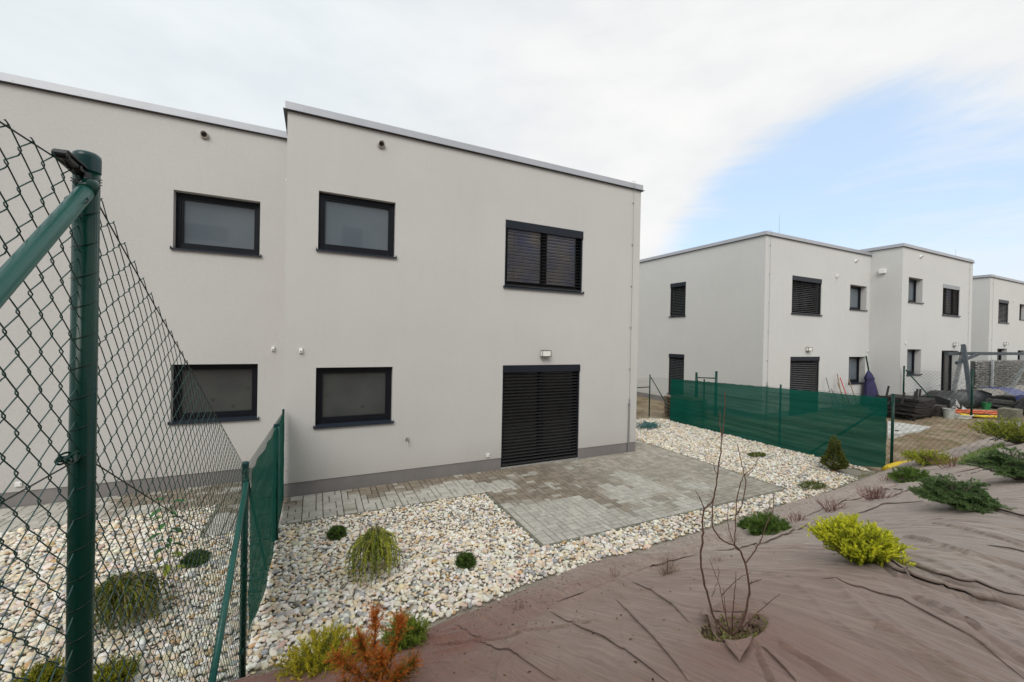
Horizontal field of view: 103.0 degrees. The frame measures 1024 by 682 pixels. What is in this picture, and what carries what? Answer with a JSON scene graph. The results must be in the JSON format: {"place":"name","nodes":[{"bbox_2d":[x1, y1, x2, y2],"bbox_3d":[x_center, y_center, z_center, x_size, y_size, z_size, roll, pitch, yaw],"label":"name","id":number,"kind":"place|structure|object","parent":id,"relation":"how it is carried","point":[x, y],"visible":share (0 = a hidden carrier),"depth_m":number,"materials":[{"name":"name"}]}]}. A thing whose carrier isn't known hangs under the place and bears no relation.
{"place":"outdoors","nodes":[
{"label":"outdoors","id":0,"kind":"place"},
{"bbox_2d":[0,440,782,544],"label":"paving","id":1,"kind":"structure","parent":0,"point":[642,482],"depth_m":7.33,"materials":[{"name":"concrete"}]},
{"bbox_2d":[0,0,1023,280],"label":"sky","id":2,"kind":"structure","parent":0,"point":[858,124],"materials":[{"name":"white"}]},
{"bbox_2d":[230,436,1023,681],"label":"fabric covered bank","id":3,"kind":"structure","parent":0,"point":[807,634],"depth_m":2.56,"materials":[{"name":"brown fabric"}]},
{"bbox_2d":[269,620,373,681],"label":"juniper","id":4,"kind":"object","parent":3,"relation":"on","point":[310,661],"visible":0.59,"depth_m":3.01,"materials":[{"name":"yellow plant"}]},
{"bbox_2d":[321,600,423,681],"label":"rusty conifer","id":5,"kind":"object","parent":3,"relation":"on","point":[378,663],"visible":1,"depth_m":2.44,"materials":[{"name":"orange plant"}]},
{"bbox_2d":[379,604,431,653],"bbox_3d":[-0.834,2.309,3.219,0.432,0.317,0.468,1,0,-26],"label":"juniper","id":6,"kind":"object","parent":3,"relation":"on","point":[414,636],"visible":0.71,"depth_m":3.19,"materials":[{"name":"green plant"}]},
{"bbox_2d":[456,624,558,679],"bbox_3d":[-0.093,2.087,2.820,0.103,0.816,1.671,1,0,-25],"label":"fabric fold","id":7,"kind":"object","parent":3,"relation":"on","point":[533,661],"visible":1,"depth_m":2.52,"materials":[{"name":"brown fabric"}]},
{"bbox_2d":[510,600,528,609],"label":"dry grass","id":8,"kind":"structure","parent":3,"relation":"on","point":[521,605],"depth_m":3.59,"materials":[{"name":"plant"}]},
{"bbox_2d":[248,506,868,681],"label":"leaf litter","id":9,"kind":"object","parent":3,"relation":"on","point":[551,621],"visible":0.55,"depth_m":3.40,"materials":[{"name":"brown plant"}]},
{"bbox_2d":[550,611,672,681],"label":"fabric fold","id":10,"kind":"object","parent":3,"relation":"on","point":[644,658],"visible":1,"depth_m":2.22,"materials":[{"name":"brown fabric"}]},
{"bbox_2d":[610,565,623,577],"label":"dry grass","id":11,"kind":"structure","parent":3,"relation":"on","point":[614,572],"depth_m":3.85,"materials":[{"name":"plant"}]},
{"bbox_2d":[556,555,692,601],"bbox_3d":[1.081,2.180,3.822,1.538,0.155,0.161,1,0,-22],"label":"fabric fold","id":12,"kind":"object","parent":3,"relation":"on","point":[602,583],"visible":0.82,"depth_m":3.74,"materials":[{"name":"brown fabric"}]},
{"bbox_2d":[616,599,692,680],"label":"fabric fold","id":13,"kind":"object","parent":3,"relation":"on","point":[670,649],"visible":1,"depth_m":2.15,"materials":[{"name":"brown fabric"}]},
{"bbox_2d":[633,581,692,622],"bbox_3d":[1.087,1.883,2.983,0.079,0.489,1.209,1,0,1],"label":"fabric fold","id":14,"kind":"object","parent":3,"relation":"on","point":[682,611],"visible":1,"depth_m":2.79,"materials":[{"name":"brown fabric"}]},
{"bbox_2d":[699,607,719,640],"bbox_3d":[1.123,1.593,2.356,0.078,0.135,0.406,1,0,16],"label":"fabric flap","id":15,"kind":"object","parent":3,"relation":"on","point":[705,611],"visible":0.97,"depth_m":2.27,"materials":[{"name":"fabric"}]},
{"bbox_2d":[710,599,744,612],"bbox_3d":[1.307,1.589,2.425,0.108,0.109,0.210,1,1,-40],"label":"fabric flap","id":16,"kind":"object","parent":3,"relation":"on","point":[728,605],"visible":0.87,"depth_m":2.42,"materials":[{"name":"brown fabric"}]},
{"bbox_2d":[695,607,767,646],"bbox_3d":[1.143,1.527,2.133,0.386,0.206,0.390,1,0,12],"label":"moss","id":17,"kind":"object","parent":3,"relation":"on","point":[712,636],"visible":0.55,"depth_m":2.19,"materials":[{"name":"green plant"}]},
{"bbox_2d":[722,636,751,660],"bbox_3d":[1.088,1.501,1.940,0.151,0.106,0.204,1,0,19],"label":"fabric flap","id":18,"kind":"object","parent":3,"relation":"on","point":[736,649],"visible":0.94,"depth_m":1.97,"materials":[{"name":"brown fabric"}]},
{"bbox_2d":[695,392,779,635],"bbox_3d":[1.186,0.905,2.164,0.619,1.298,0.202,1,0,-26],"label":"bare shrub","id":19,"kind":"object","parent":3,"relation":"on","point":[729,632],"visible":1,"depth_m":2.13,"materials":[{"name":"red plant"}]},
{"bbox_2d":[736,516,751,529],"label":"dwarf pine","id":20,"kind":"object","parent":3,"relation":"on","point":[741,524],"visible":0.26,"depth_m":5.08,"materials":[{"name":"green plant"}]},
{"bbox_2d":[744,511,792,535],"bbox_3d":[2.914,2.070,4.610,0.558,0.302,0.538,1,0,-26],"label":"dwarf pine","id":21,"kind":"object","parent":3,"relation":"on","point":[756,524],"visible":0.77,"depth_m":4.56,"materials":[{"name":"green plant"}]},
{"bbox_2d":[722,520,814,549],"bbox_3d":[2.740,2.051,4.240,1.528,0.129,0.199,1,0,-22],"label":"fabric fold","id":22,"kind":"object","parent":3,"relation":"on","point":[772,537],"visible":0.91,"depth_m":4.14,"materials":[{"name":"brown fabric"}]},
{"bbox_2d":[762,646,801,681],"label":"fabric fold","id":23,"kind":"object","parent":3,"relation":"on","point":[785,664],"visible":1,"depth_m":1.79,"materials":[{"name":"brown fabric"}]},
{"bbox_2d":[785,510,806,521],"bbox_3d":[3.363,2.097,4.823,0.239,0.210,0.265,1,0,30],"label":"heather","id":24,"kind":"object","parent":3,"relation":"on","point":[798,516],"visible":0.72,"depth_m":4.86,"materials":[{"name":"plant"}]},
{"bbox_2d":[816,498,848,512],"bbox_3d":[4.026,2.065,5.106,0.338,0.203,0.380,1,0,17],"label":"heather","id":25,"kind":"object","parent":3,"relation":"on","point":[830,509],"visible":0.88,"depth_m":5.12,"materials":[{"name":"plant"}]},
{"bbox_2d":[798,487,909,518],"bbox_3d":[4.687,2.094,5.314,2.381,0.452,0.913,1,0,-26],"label":"fabric fold","id":26,"kind":"object","parent":3,"relation":"on","point":[821,507],"visible":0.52,"depth_m":5.74,"materials":[{"name":"fabric"}]},
{"bbox_2d":[801,512,917,567],"bbox_3d":[2.370,1.348,2.790,0.595,0.353,0.596,1,0,-26],"label":"juniper","id":27,"kind":"object","parent":3,"relation":"on","point":[849,539],"visible":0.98,"depth_m":2.69,"materials":[{"name":"yellow plant"}]},
{"bbox_2d":[856,484,899,500],"bbox_3d":[4.849,2.020,5.419,0.531,0.244,0.472,1,0,-26],"label":"heather","id":28,"kind":"object","parent":3,"relation":"on","point":[870,496],"visible":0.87,"depth_m":5.40,"materials":[{"name":"brown plant"}]},
{"bbox_2d":[850,500,920,515],"bbox_3d":[3.996,1.832,4.594,0.858,0.269,0.429,1,0,4],"label":"fabric fold","id":29,"kind":"object","parent":3,"relation":"on","point":[883,503],"visible":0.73,"depth_m":4.60,"materials":[{"name":"fabric"}]},
{"bbox_2d":[887,558,909,575],"bbox_3d":[2.398,1.394,2.527,0.034,0.134,0.459,1,0,27],"label":"fabric flap","id":30,"kind":"object","parent":3,"relation":"on","point":[902,566],"visible":0.65,"depth_m":2.45,"materials":[{"name":"fabric"}]},
{"bbox_2d":[885,465,936,482],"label":"dwarf pine","id":31,"kind":"object","parent":3,"relation":"on","point":[905,474],"visible":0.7,"depth_m":6.60,"materials":[{"name":"green plant"}]},
{"bbox_2d":[823,575,1023,677],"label":"fabric fold","id":32,"kind":"object","parent":3,"relation":"on","point":[1004,659],"visible":1,"depth_m":1.92,"materials":[{"name":"brown fabric"}]},
{"bbox_2d":[899,447,960,466],"bbox_3d":[8.228,2.296,7.994,1.034,0.408,0.985,1,0,1],"label":"juniper","id":33,"kind":"object","parent":3,"relation":"on","point":[920,458],"visible":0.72,"depth_m":7.96,"materials":[{"name":"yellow plant"}]},
{"bbox_2d":[884,469,982,497],"bbox_3d":[6.042,2.027,5.855,2.340,0.228,0.156,1,0,-19],"label":"fabric fold","id":34,"kind":"object","parent":3,"relation":"on","point":[918,485],"visible":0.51,"depth_m":5.67,"materials":[{"name":"fabric"}]},
{"bbox_2d":[926,453,967,468],"bbox_3d":[7.621,2.067,7.080,0.729,0.302,0.663,1,0,28],"label":"heather","id":35,"kind":"object","parent":3,"relation":"on","point":[951,463],"visible":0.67,"depth_m":7.04,"materials":[{"name":"plant"}]},
{"bbox_2d":[884,561,1023,609],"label":"fabric fold","id":36,"kind":"object","parent":3,"relation":"on","point":[1002,600],"visible":0.86,"depth_m":2.18,"materials":[{"name":"brown fabric"}]},
{"bbox_2d":[896,557,1023,595],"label":"fabric fold","id":37,"kind":"object","parent":3,"relation":"on","point":[924,566],"visible":0.82,"depth_m":2.36,"materials":[{"name":"brown fabric"}]},
{"bbox_2d":[907,473,1016,514],"bbox_3d":[4.207,1.431,3.822,0.649,0.317,0.715,1,0,21],"label":"dwarf spruce","id":38,"kind":"object","parent":3,"relation":"on","point":[967,495],"visible":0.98,"depth_m":3.75,"materials":[{"name":"green plant"}]},
{"bbox_2d":[905,534,1023,569],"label":"fabric fold","id":39,"kind":"object","parent":3,"relation":"on","point":[956,550],"visible":0.97,"depth_m":2.71,"materials":[{"name":"brown fabric"}]},
{"bbox_2d":[918,595,1023,664],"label":"fabric fold","id":40,"kind":"object","parent":3,"relation":"on","point":[972,624],"visible":0.93,"depth_m":1.93,"materials":[{"name":"brown fabric"}]},
{"bbox_2d":[952,445,1023,479],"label":"dwarf spruce","id":41,"kind":"object","parent":3,"relation":"on","point":[1002,463],"visible":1,"depth_m":4.68,"materials":[{"name":"green plant"}]},
{"bbox_2d":[967,414,1023,443],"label":"juniper","id":42,"kind":"object","parent":3,"relation":"on","point":[1015,438],"visible":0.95,"depth_m":8.42,"materials":[{"name":"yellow plant"}]},
{"bbox_2d":[986,544,1023,550],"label":"fabric fold","id":43,"kind":"object","parent":3,"relation":"on","point":[1004,546],"visible":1,"depth_m":2.77,"materials":[{"name":"fabric"}]},
{"bbox_2d":[997,508,1023,514],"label":"fabric fold","id":44,"kind":"object","parent":3,"relation":"on","point":[1010,511],"visible":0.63,"depth_m":3.45,"materials":[{"name":"fabric"}]},
{"bbox_2d":[655,554,678,575],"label":"dry grass","id":45,"kind":"structure","parent":0,"point":[665,571],"depth_m":3.55,"materials":[{"name":"plant"}]},
{"bbox_2d":[636,396,1023,471],"bbox_3d":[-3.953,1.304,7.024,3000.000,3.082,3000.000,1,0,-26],"label":"ground","id":46,"kind":"structure","parent":0,"point":[952,440],"depth_m":12.92,"materials":[{"name":"soil"}]},
{"bbox_2d":[0,72,286,508],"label":"house","id":47,"kind":"structure","parent":46,"relation":"on","point":[194,205],"depth_m":7.19,"materials":[{"name":"paint"}]},
{"bbox_2d":[167,364,258,424],"bbox_3d":[-5.566,0.972,7.674,1.388,1.076,0.267,1,0,-26],"label":"window","id":48,"kind":"structure","parent":47,"relation":"in","point":[230,389],"depth_m":7.76,"materials":[{"name":"grey glass"}]},
{"bbox_2d":[170,192,260,256],"bbox_3d":[-5.504,-2.164,7.652,1.388,1.069,0.267,1,0,-26],"label":"window","id":49,"kind":"structure","parent":47,"relation":"in","point":[203,223],"depth_m":7.71,"materials":[{"name":"grey glass"}]},
{"bbox_2d":[2,439,787,546],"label":"edging kerb","id":50,"kind":"structure","parent":46,"relation":"on","point":[520,525],"depth_m":6.47,"materials":[{"name":"grey concrete"}]},
{"bbox_2d":[0,417,877,681],"bbox_3d":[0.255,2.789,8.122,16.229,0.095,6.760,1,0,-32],"label":"gravel","id":51,"kind":"structure","parent":46,"relation":"on","point":[511,570],"depth_m":5.04,"materials":[{"name":"white gravel"}]},
{"bbox_2d":[12,653,64,681],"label":"juniper","id":52,"kind":"object","parent":51,"relation":"on","point":[33,675],"visible":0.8,"depth_m":3.23,"materials":[{"name":"green plant"}]},
{"bbox_2d":[93,651,142,681],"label":"juniper","id":53,"kind":"object","parent":51,"relation":"on","point":[107,671],"visible":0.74,"depth_m":3.27,"materials":[{"name":"green plant"}]},
{"bbox_2d":[94,564,172,641],"bbox_3d":[-3.788,2.509,3.983,0.705,0.504,0.698,1,0,-26],"label":"weeping spruce","id":54,"kind":"object","parent":51,"relation":"on","point":[102,602],"visible":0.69,"depth_m":3.89,"materials":[{"name":"green plant"}]},
{"bbox_2d":[0,119,284,681],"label":"chain link fence","id":55,"kind":"object","parent":51,"relation":"on","point":[78,208],"visible":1,"depth_m":1.01,"materials":[{"name":"green metal"}]},
{"bbox_2d":[145,498,188,576],"bbox_3d":[-4.033,2.291,4.796,0.392,0.877,0.362,1,0,-26],"label":"young cherry laurel","id":56,"kind":"object","parent":51,"relation":"on","point":[167,546],"visible":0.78,"depth_m":4.77,"materials":[{"name":"green plant"}]},
{"bbox_2d":[179,548,210,568],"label":"dwarf pine","id":57,"kind":"object","parent":51,"relation":"on","point":[194,560],"visible":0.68,"depth_m":4.97,"materials":[{"name":"green plant"}]},
{"bbox_2d":[326,525,346,539],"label":"dwarf pine","id":58,"kind":"object","parent":51,"relation":"on","point":[339,531],"visible":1,"depth_m":5.67,"materials":[{"name":"green plant"}]},
{"bbox_2d":[344,522,401,587],"bbox_3d":[-1.650,2.485,4.834,0.613,0.624,0.620,1,0,29],"label":"weeping spruce","id":59,"kind":"object","parent":51,"relation":"on","point":[379,538],"visible":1,"depth_m":4.76,"materials":[{"name":"green plant"}]},
{"bbox_2d":[456,550,476,568],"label":"dwarf pine","id":60,"kind":"object","parent":51,"relation":"on","point":[464,559],"visible":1,"depth_m":5.02,"materials":[{"name":"green plant"}]},
{"bbox_2d":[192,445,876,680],"bbox_3d":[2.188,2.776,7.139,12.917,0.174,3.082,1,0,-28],"label":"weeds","id":61,"kind":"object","parent":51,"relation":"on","point":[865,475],"visible":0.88,"depth_m":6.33,"materials":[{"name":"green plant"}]},
{"bbox_2d":[636,421,669,429],"bbox_3d":[4.526,2.743,13.348,1.378,0.176,0.585,1,0,-26],"label":"netting heap","id":62,"kind":"object","parent":51,"relation":"on","point":[644,424],"visible":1,"depth_m":13.23,"materials":[{"name":"plastic"}]},
{"bbox_2d":[748,452,765,456],"bbox_3d":[6.155,2.846,10.226,0.619,0.060,0.346,1,0,-26],"label":"mat plant","id":63,"kind":"object","parent":51,"relation":"on","point":[753,454],"visible":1,"depth_m":10.19,"materials":[{"name":"green plant"}]},
{"bbox_2d":[797,480,825,488],"bbox_3d":[5.961,2.858,8.091,0.715,0.061,0.401,1,0,-26],"label":"mat plant","id":64,"kind":"object","parent":51,"relation":"on","point":[816,485],"visible":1,"depth_m":8.08,"materials":[{"name":"green plant"}]},
{"bbox_2d":[819,435,849,470],"bbox_3d":[7.263,2.515,9.161,0.568,0.810,0.565,1,0,-26],"label":"conical spruce","id":65,"kind":"object","parent":51,"relation":"on","point":[842,463],"visible":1,"depth_m":9.10,"materials":[{"name":"green plant"}]},
{"bbox_2d":[283,101,644,498],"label":"house","id":66,"kind":"structure","parent":46,"relation":"on","point":[452,307],"depth_m":8.23,"materials":[{"name":"paint"}]},
{"bbox_2d":[313,367,393,428],"bbox_3d":[-2.925,1.025,7.587,1.388,1.076,0.227,1,0,-26],"label":"window","id":67,"kind":"structure","parent":66,"relation":"in","point":[345,396],"depth_m":7.63,"materials":[{"name":"grey glass"}]},
{"bbox_2d":[316,193,396,258],"bbox_3d":[-2.863,-2.121,7.565,1.388,1.069,0.227,1,0,-26],"label":"window","id":68,"kind":"structure","parent":66,"relation":"in","point":[348,225],"depth_m":7.61,"materials":[{"name":"grey glass"}]},
{"bbox_2d":[501,364,579,466],"bbox_3d":[0.656,1.660,9.335,2.014,2.232,0.196,1,0,-26],"label":"patio door","id":69,"kind":"structure","parent":66,"relation":"in","point":[540,403],"depth_m":9.31,"materials":[{"name":"black metal"}]},
{"bbox_2d":[503,219,583,293],"bbox_3d":[0.736,-1.872,9.298,2.090,1.478,0.227,1,0,-26],"label":"window","id":70,"kind":"structure","parent":66,"relation":"in","point":[537,257],"depth_m":9.31,"materials":[{"name":"grey glass"}]},
{"bbox_2d":[664,395,670,417],"bbox_3d":[6.396,2.472,15.001,0.960,0.778,1.226,1,0,-26],"label":"board stack","id":71,"kind":"object","parent":46,"relation":"on","point":[668,404],"visible":0.11,"depth_m":15.24,"materials":[{"name":"brown wood"}]},
{"bbox_2d":[695,371,717,382],"bbox_3d":[7.601,2.073,15.972,0.090,1.850,0.990,1,0,-26],"label":"gate frame","id":72,"kind":"object","parent":46,"relation":"on","point":[715,378],"visible":0.31,"depth_m":15.84,"materials":[{"name":"green paint"}]},
{"bbox_2d":[637,215,871,401],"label":"house","id":73,"kind":"structure","parent":46,"relation":"on","point":[769,309],"depth_m":16.52,"materials":[{"name":"paint"}]},
{"bbox_2d":[667,354,683,394],"bbox_3d":[7.501,1.521,18.395,0.337,1.859,0.930,1,0,-26],"label":"window","id":74,"kind":"structure","parent":73,"relation":"in","point":[677,361],"depth_m":18.41,"materials":[{"name":"black metal"}]},
{"bbox_2d":[670,282,685,316],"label":"window","id":75,"kind":"structure","parent":73,"relation":"in","point":[679,297],"depth_m":18.38,"materials":[{"name":"black metal"}]},
{"bbox_2d":[790,357,819,391],"bbox_3d":[11.385,1.752,16.041,1.924,2.274,0.306,1,0,-26],"label":"patio door","id":76,"kind":"structure","parent":73,"relation":"in","point":[802,375],"depth_m":16.01,"materials":[{"name":"black metal"}]},
{"bbox_2d":[791,275,822,315],"bbox_3d":[11.469,-1.745,16.006,2.010,1.479,0.337,1,0,-26],"label":"window","id":77,"kind":"structure","parent":73,"relation":"in","point":[804,290],"depth_m":16.04,"materials":[{"name":"black metal"}]},
{"bbox_2d":[848,357,863,384],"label":"window","id":78,"kind":"structure","parent":73,"relation":"in","point":[853,377],"depth_m":17.90,"materials":[{"name":"grey glass"}]},
{"bbox_2d":[849,286,867,310],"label":"window","id":79,"kind":"structure","parent":73,"relation":"in","point":[855,292],"depth_m":17.87,"materials":[{"name":"grey glass"}]},
{"bbox_2d":[636,364,1023,467],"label":"chain link fence","id":80,"kind":"object","parent":46,"relation":"on","point":[805,421],"visible":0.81,"depth_m":10.74,"materials":[{"name":"green paint"}]},
{"bbox_2d":[863,356,878,396],"bbox_3d":[15.485,1.776,17.464,0.892,2.256,0.564,1,0,-26],"label":"closed parasol","id":81,"kind":"object","parent":46,"relation":"on","point":[870,387],"visible":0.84,"depth_m":17.38,"materials":[{"name":"purple fabric"}]},
{"bbox_2d":[881,461,908,470],"bbox_3d":[8.616,2.824,8.886,0.807,0.406,0.639,1,0,33],"label":"drain pipe","id":82,"kind":"object","parent":46,"relation":"on","point":[888,466],"visible":0.32,"depth_m":8.86,"materials":[{"name":"plastic"}]},
{"bbox_2d":[875,386,936,420],"bbox_3d":[14.719,2.337,15.375,2.472,1.210,1.350,1,0,-26],"label":"wicker lounger pile","id":83,"kind":"object","parent":46,"relation":"on","point":[929,410],"visible":0.73,"depth_m":14.94,"materials":[{"name":"brown wicker"}]},
{"bbox_2d":[887,421,930,438],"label":"concrete slab","id":84,"kind":"structure","parent":46,"relation":"on","point":[907,430],"depth_m":13.21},
{"bbox_2d":[861,243,973,395],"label":"house","id":85,"kind":"structure","parent":46,"relation":"on","point":[920,317],"depth_m":17.83,"materials":[{"name":"paint"}]},
{"bbox_2d":[906,349,921,375],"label":"window","id":86,"kind":"structure","parent":85,"relation":"in","point":[910,352],"depth_m":17.89,"materials":[{"name":"grey glass"}]},
{"bbox_2d":[908,279,923,303],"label":"window","id":87,"kind":"structure","parent":85,"relation":"in","point":[912,283],"depth_m":17.86,"materials":[{"name":"grey glass"}]},
{"bbox_2d":[941,351,951,390],"bbox_3d":[20.383,1.655,19.278,1.804,2.414,0.092,1,0,-26],"label":"patio door","id":88,"kind":"structure","parent":85,"relation":"in","point":[946,361],"depth_m":19.49,"materials":[{"name":"black glass"}]},
{"bbox_2d":[942,284,960,316],"bbox_3d":[20.465,-1.875,19.122,1.860,1.449,0.337,1,0,-26],"label":"window","id":89,"kind":"structure","parent":85,"relation":"in","point":[947,310],"depth_m":19.21,"materials":[{"name":"black glass"}]},
{"bbox_2d":[942,408,955,418],"bbox_3d":[16.254,2.721,15.148,0.379,0.415,0.360,1,0,-26],"label":"bucket","id":90,"kind":"object","parent":46,"relation":"on","point":[946,412],"visible":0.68,"depth_m":15.05,"materials":[{"name":"plastic"}]},
{"bbox_2d":[921,389,991,408],"bbox_3d":[19.068,2.520,17.495,4.200,0.885,1.000,1,0,-26],"label":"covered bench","id":91,"kind":"object","parent":46,"relation":"on","point":[960,391],"visible":0.47,"depth_m":16.86,"materials":[{"name":"black fabric"}]},
{"bbox_2d":[949,399,965,408],"bbox_3d":[17.616,2.628,16.259,0.535,0.734,0.807,1,0,-26],"label":"crumpled sheet","id":92,"kind":"object","parent":46,"relation":"on","point":[958,405],"visible":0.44,"depth_m":16.25,"materials":[{"name":"white plastic"}]},
{"bbox_2d":[902,366,1023,415],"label":"chain link fence","id":93,"kind":"object","parent":46,"relation":"on","point":[971,391],"visible":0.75,"depth_m":15.23,"materials":[{"name":"metal"}]},
{"bbox_2d":[954,413,973,418],"bbox_3d":[16.791,2.831,15.297,0.763,0.195,0.763,1,0,-26],"label":"basin","id":94,"kind":"object","parent":46,"relation":"on","point":[962,416],"visible":0.52,"depth_m":15.01,"materials":[{"name":"white plastic"}]},
{"bbox_2d":[959,413,996,417],"bbox_3d":[17.429,2.778,15.075,1.258,0.089,0.266,1,0,18],"label":"pipe","id":95,"kind":"object","parent":46,"relation":"on","point":[990,416],"visible":0.6,"depth_m":14.98,"materials":[{"name":"plastic"}]},
{"bbox_2d":[945,344,1023,404],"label":"swing frame","id":96,"kind":"object","parent":46,"relation":"on","point":[964,357],"visible":0.77,"depth_m":16.57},
{"bbox_2d":[981,402,991,409],"bbox_3d":[20.156,2.773,17.301,0.314,0.315,0.314,1,0,19],"label":"bucket","id":97,"kind":"object","parent":46,"relation":"on","point":[986,405],"visible":0.88,"depth_m":17.22,"materials":[{"name":"green plastic"}]},
{"bbox_2d":[970,274,1023,360],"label":"house","id":98,"kind":"structure","parent":46,"relation":"on","point":[997,323],"depth_m":23.38,"materials":[{"name":"paint"}]},
{"bbox_2d":[997,349,1001,359],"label":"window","id":99,"kind":"structure","parent":98,"relation":"in","point":[998,350],"depth_m":24.16,"materials":[{"name":"glass"}]},
{"bbox_2d":[998,299,1008,323],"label":"window","id":100,"kind":"structure","parent":98,"relation":"in","point":[1001,302],"depth_m":23.84,"materials":[{"name":"grey glass"}]},
{"bbox_2d":[970,360,1023,395],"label":"gabion wall","id":101,"kind":"structure","parent":46,"relation":"on","point":[983,367],"depth_m":20.93,"materials":[{"name":"stone"}]},
{"bbox_2d":[980,387,1023,407],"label":"covered board pile","id":102,"kind":"object","parent":46,"relation":"on","point":[1003,398],"visible":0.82,"depth_m":17.60,"materials":[{"name":"grey plastic"}]},
{"bbox_2d":[997,407,1022,421],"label":"concrete block","id":103,"kind":"object","parent":46,"relation":"on","point":[1005,414],"depth_m":11.51,"materials":[{"name":"grey concrete"}]},
{"bbox_2d":[932,404,946,416],"bbox_3d":[16.258,2.671,15.648,0.500,0.440,0.500,1,0,-26],"label":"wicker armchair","id":104,"kind":"object","parent":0,"point":[940,411],"visible":0.25,"depth_m":15.40,"materials":[{"name":"wicker"}]},
{"bbox_2d":[959,442,1005,464],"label":"grass","id":105,"kind":"structure","parent":0,"point":[982,450],"depth_m":7.99,"materials":[{"name":"green plant"}]},
{"bbox_2d":[1011,397,1023,413],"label":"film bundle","id":106,"kind":"object","parent":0,"point":[1019,402],"visible":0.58,"depth_m":16.15,"materials":[{"name":"plastic"}]},
{"bbox_3d":[17.487,2.823,15.465,0.890,0.195,0.890,1,0,-26],"label":"basin","id":107,"kind":"object","parent":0,"visible":0},
{"bbox_2d":[955,411,996,414],"bbox_3d":[17.274,2.703,15.352,2.173,0.138,0.243,1,0,-1],"label":"pipe","id":108,"kind":"object","parent":107,"relation":"on","point":[974,412],"visible":0.56,"depth_m":15.36,"materials":[{"name":"plastic"}]},
{"bbox_2d":[955,409,996,412],"bbox_3d":[17.843,2.687,15.573,1.971,0.158,0.118,1,0,-2],"label":"pipe","id":109,"kind":"object","parent":107,"relation":"on","point":[975,410],"visible":0.49,"depth_m":15.53,"materials":[{"name":"plastic"}]}
]}

